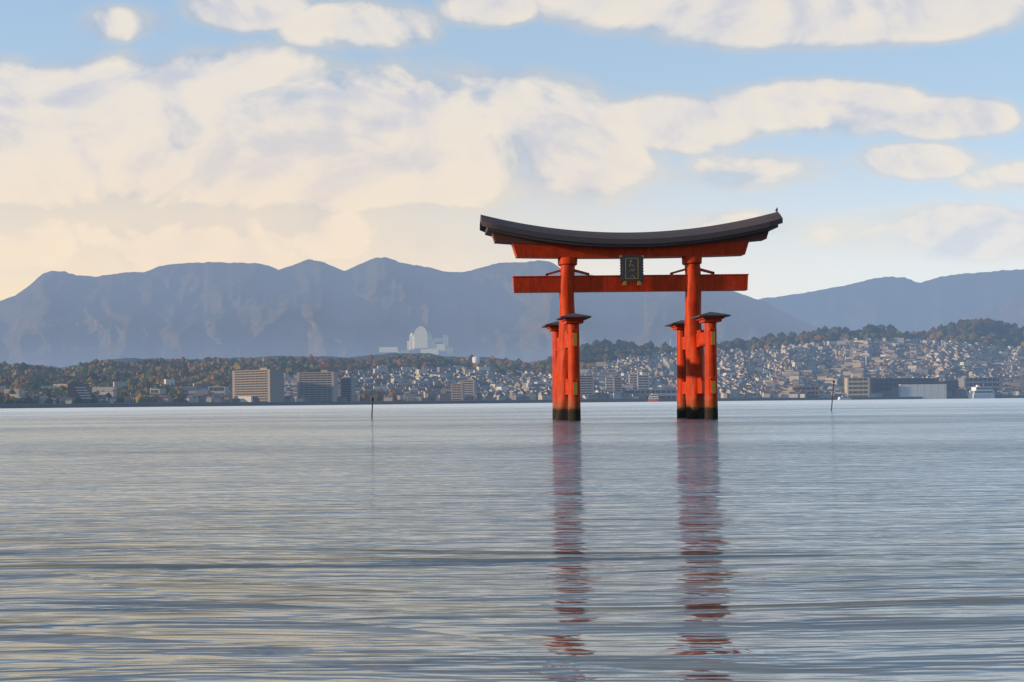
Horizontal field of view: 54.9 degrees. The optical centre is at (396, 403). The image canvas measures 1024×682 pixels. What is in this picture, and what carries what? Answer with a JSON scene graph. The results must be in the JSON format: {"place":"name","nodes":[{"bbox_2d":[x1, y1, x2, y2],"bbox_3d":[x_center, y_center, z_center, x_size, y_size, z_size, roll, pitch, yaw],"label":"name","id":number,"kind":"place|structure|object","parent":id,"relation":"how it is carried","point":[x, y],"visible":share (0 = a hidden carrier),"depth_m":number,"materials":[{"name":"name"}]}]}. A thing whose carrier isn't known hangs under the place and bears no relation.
{"place":"outdoors","nodes":[
{"label":"outdoors","id":0,"kind":"place"},
{"bbox_2d":[9,353,545,368],"bbox_3d":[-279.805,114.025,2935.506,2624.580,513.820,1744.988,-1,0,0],"label":"foothill terrain","id":1,"kind":"structure","parent":0,"point":[376,357],"depth_m":2769.39,"materials":[{"name":"green plant"}]},
{"bbox_2d":[0,257,820,367],"bbox_3d":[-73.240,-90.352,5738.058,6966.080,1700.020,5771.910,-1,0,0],"label":"massif","id":2,"kind":"object","parent":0,"point":[197,310],"depth_m":5004.65,"materials":[{"name":"blue"}]},
{"bbox_2d":[0,398,1023,681],"bbox_3d":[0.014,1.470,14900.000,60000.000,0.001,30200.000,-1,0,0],"label":"sea","id":3,"kind":"structure","parent":0,"point":[828,540],"depth_m":10.16,"materials":[{"name":"liquid"}]},
{"bbox_2d":[371,398,373,418],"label":"marker pole","id":4,"kind":"object","parent":3,"relation":"in","point":[372,408],"visible":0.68,"depth_m":94.95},
{"bbox_2d":[480,212,782,420],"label":"torii gate","id":5,"kind":"structure","parent":3,"relation":"in","point":[697,393],"depth_m":77.46,"materials":[{"name":"paint"}]},
{"bbox_2d":[648,393,659,401],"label":"ferry","id":6,"kind":"object","parent":3,"relation":"on","point":[653,398],"visible":0.84,"depth_m":1338.72,"materials":[{"name":"paint"}]},
{"bbox_2d":[831,380,834,410],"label":"marker pole","id":7,"kind":"object","parent":3,"relation":"in","point":[832,394],"visible":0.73,"depth_m":119.95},
{"bbox_2d":[838,396,851,399],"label":"white launch","id":8,"kind":"object","parent":3,"relation":"on","point":[844,398],"visible":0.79,"depth_m":1399.15,"materials":[{"name":"paint"}]},
{"bbox_2d":[968,385,993,398],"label":"ferry","id":9,"kind":"object","parent":3,"relation":"in","point":[977,392],"visible":0.92,"depth_m":1543.57,"materials":[{"name":"paint"}]},
{"bbox_2d":[0,0,1023,300],"label":"sky","id":10,"kind":"structure","parent":0,"point":[885,137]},
{"bbox_2d":[0,318,1023,403],"bbox_3d":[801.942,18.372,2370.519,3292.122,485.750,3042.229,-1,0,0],"label":"coastal hills","id":11,"kind":"structure","parent":0,"point":[778,339],"depth_m":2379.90,"materials":[{"name":"green plant"}]},
{"bbox_2d":[68,381,91,403],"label":"building","id":12,"kind":"structure","parent":11,"relation":"on","point":[80,390],"depth_m":1048.30,"materials":[{"name":"paint"}]},
{"bbox_2d":[150,389,165,393],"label":"building","id":13,"kind":"structure","parent":11,"relation":"on","point":[160,391],"depth_m":1137.78,"materials":[{"name":"paint"}]},
{"bbox_2d":[208,386,228,394],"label":"building","id":14,"kind":"structure","parent":11,"relation":"on","point":[223,390],"depth_m":1205.14,"materials":[{"name":"paint"}]},
{"bbox_2d":[232,368,283,401],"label":"apartment block","id":15,"kind":"structure","parent":11,"relation":"on","point":[264,384],"depth_m":1143.76,"materials":[{"name":"paint"}]},
{"bbox_2d":[297,370,337,401],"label":"apartment block","id":16,"kind":"structure","parent":11,"relation":"on","point":[322,386],"depth_m":1186.08,"materials":[{"name":"paint"}]},
{"bbox_2d":[340,376,355,400],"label":"apartment block","id":17,"kind":"structure","parent":11,"relation":"on","point":[348,388],"depth_m":1205.99,"materials":[{"name":"paint"}]},
{"bbox_2d":[379,326,452,354],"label":"large white building","id":18,"kind":"structure","parent":11,"relation":"on","point":[422,340],"depth_m":3334.00,"materials":[{"name":"concrete"}]},
{"bbox_2d":[451,381,463,399],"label":"apartment block","id":19,"kind":"structure","parent":11,"relation":"on","point":[457,391],"depth_m":1275.77,"materials":[{"name":"paint"}]},
{"bbox_2d":[462,378,475,399],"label":"apartment block","id":20,"kind":"structure","parent":11,"relation":"on","point":[470,387],"depth_m":1327.74,"materials":[{"name":"paint"}]},
{"bbox_2d":[472,357,479,364],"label":"water tower","id":21,"kind":"structure","parent":11,"relation":"on","point":[476,360],"depth_m":2018.54,"materials":[{"name":"metal"}]},
{"bbox_2d":[0,337,1023,403],"bbox_3d":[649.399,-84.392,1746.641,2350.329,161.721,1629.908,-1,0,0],"label":"town houses","id":22,"kind":"structure","parent":11,"relation":"on","point":[759,373],"depth_m":1784.70,"materials":[{"name":"paint"}]},
{"bbox_2d":[0,395,1023,407],"bbox_3d":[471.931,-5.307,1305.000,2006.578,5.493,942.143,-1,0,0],"label":"shoreline","id":23,"kind":"structure","parent":11,"relation":"on","point":[174,404],"depth_m":1185.17,"materials":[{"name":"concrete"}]},
{"bbox_2d":[580,373,593,394],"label":"apartment building","id":24,"kind":"structure","parent":11,"relation":"on","point":[586,384],"depth_m":1357.30,"materials":[{"name":"paint"}]},
{"bbox_2d":[605,375,613,388],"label":"apartment building","id":25,"kind":"structure","parent":11,"relation":"on","point":[609,382],"depth_m":1426.61,"materials":[{"name":"paint"}]},
{"bbox_2d":[614,376,621,391],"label":"apartment building","id":26,"kind":"structure","parent":11,"relation":"on","point":[617,384],"depth_m":1396.65,"materials":[{"name":"paint"}]},
{"bbox_2d":[629,372,637,387],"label":"apartment building","id":27,"kind":"structure","parent":11,"relation":"on","point":[633,379],"depth_m":1491.97,"materials":[{"name":"paint"}]},
{"bbox_2d":[637,373,648,389],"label":"apartment building","id":28,"kind":"structure","parent":11,"relation":"on","point":[642,382],"depth_m":1472.14,"materials":[{"name":"paint"}]},
{"bbox_2d":[622,389,676,398],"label":"waterfront building","id":29,"kind":"structure","parent":11,"relation":"on","point":[668,394],"depth_m":1398.02,"materials":[{"name":"paint"}]},
{"bbox_2d":[788,387,819,397],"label":"building","id":30,"kind":"structure","parent":11,"relation":"on","point":[813,392],"depth_m":1496.68,"materials":[{"name":"paint"}]},
{"bbox_2d":[844,376,868,396],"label":"apartment building","id":31,"kind":"structure","parent":11,"relation":"on","point":[857,387],"depth_m":1530.96,"materials":[{"name":"paint"}]},
{"bbox_2d":[869,378,938,393],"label":"stadium grandstand","id":32,"kind":"object","parent":11,"relation":"on","point":[880,384],"visible":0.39,"depth_m":1559.17,"materials":[{"name":"paint"}]},
{"bbox_2d":[899,384,946,398],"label":"stadium screen wall","id":33,"kind":"structure","parent":11,"relation":"on","point":[931,391],"depth_m":1535.36,"materials":[{"name":"paint"}]},
{"bbox_2d":[939,381,958,395],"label":"building","id":34,"kind":"structure","parent":11,"relation":"on","point":[952,386],"depth_m":1587.67,"materials":[{"name":"paint"}]},
{"bbox_2d":[958,377,1001,392],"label":"building","id":35,"kind":"structure","parent":11,"relation":"on","point":[994,384],"depth_m":1642.92,"materials":[{"name":"paint"}]},
{"bbox_2d":[758,269,1023,332],"bbox_3d":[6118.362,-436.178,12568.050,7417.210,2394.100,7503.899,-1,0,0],"label":"mountain","id":36,"kind":"structure","parent":0,"point":[902,304],"depth_m":11197.80,"materials":[{"name":"blue"}]},
{"bbox_2d":[926,297,1023,331],"bbox_3d":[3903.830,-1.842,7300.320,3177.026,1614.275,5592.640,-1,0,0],"label":"mountain","id":37,"kind":"structure","parent":0,"point":[1011,312],"depth_m":6881.50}
]}

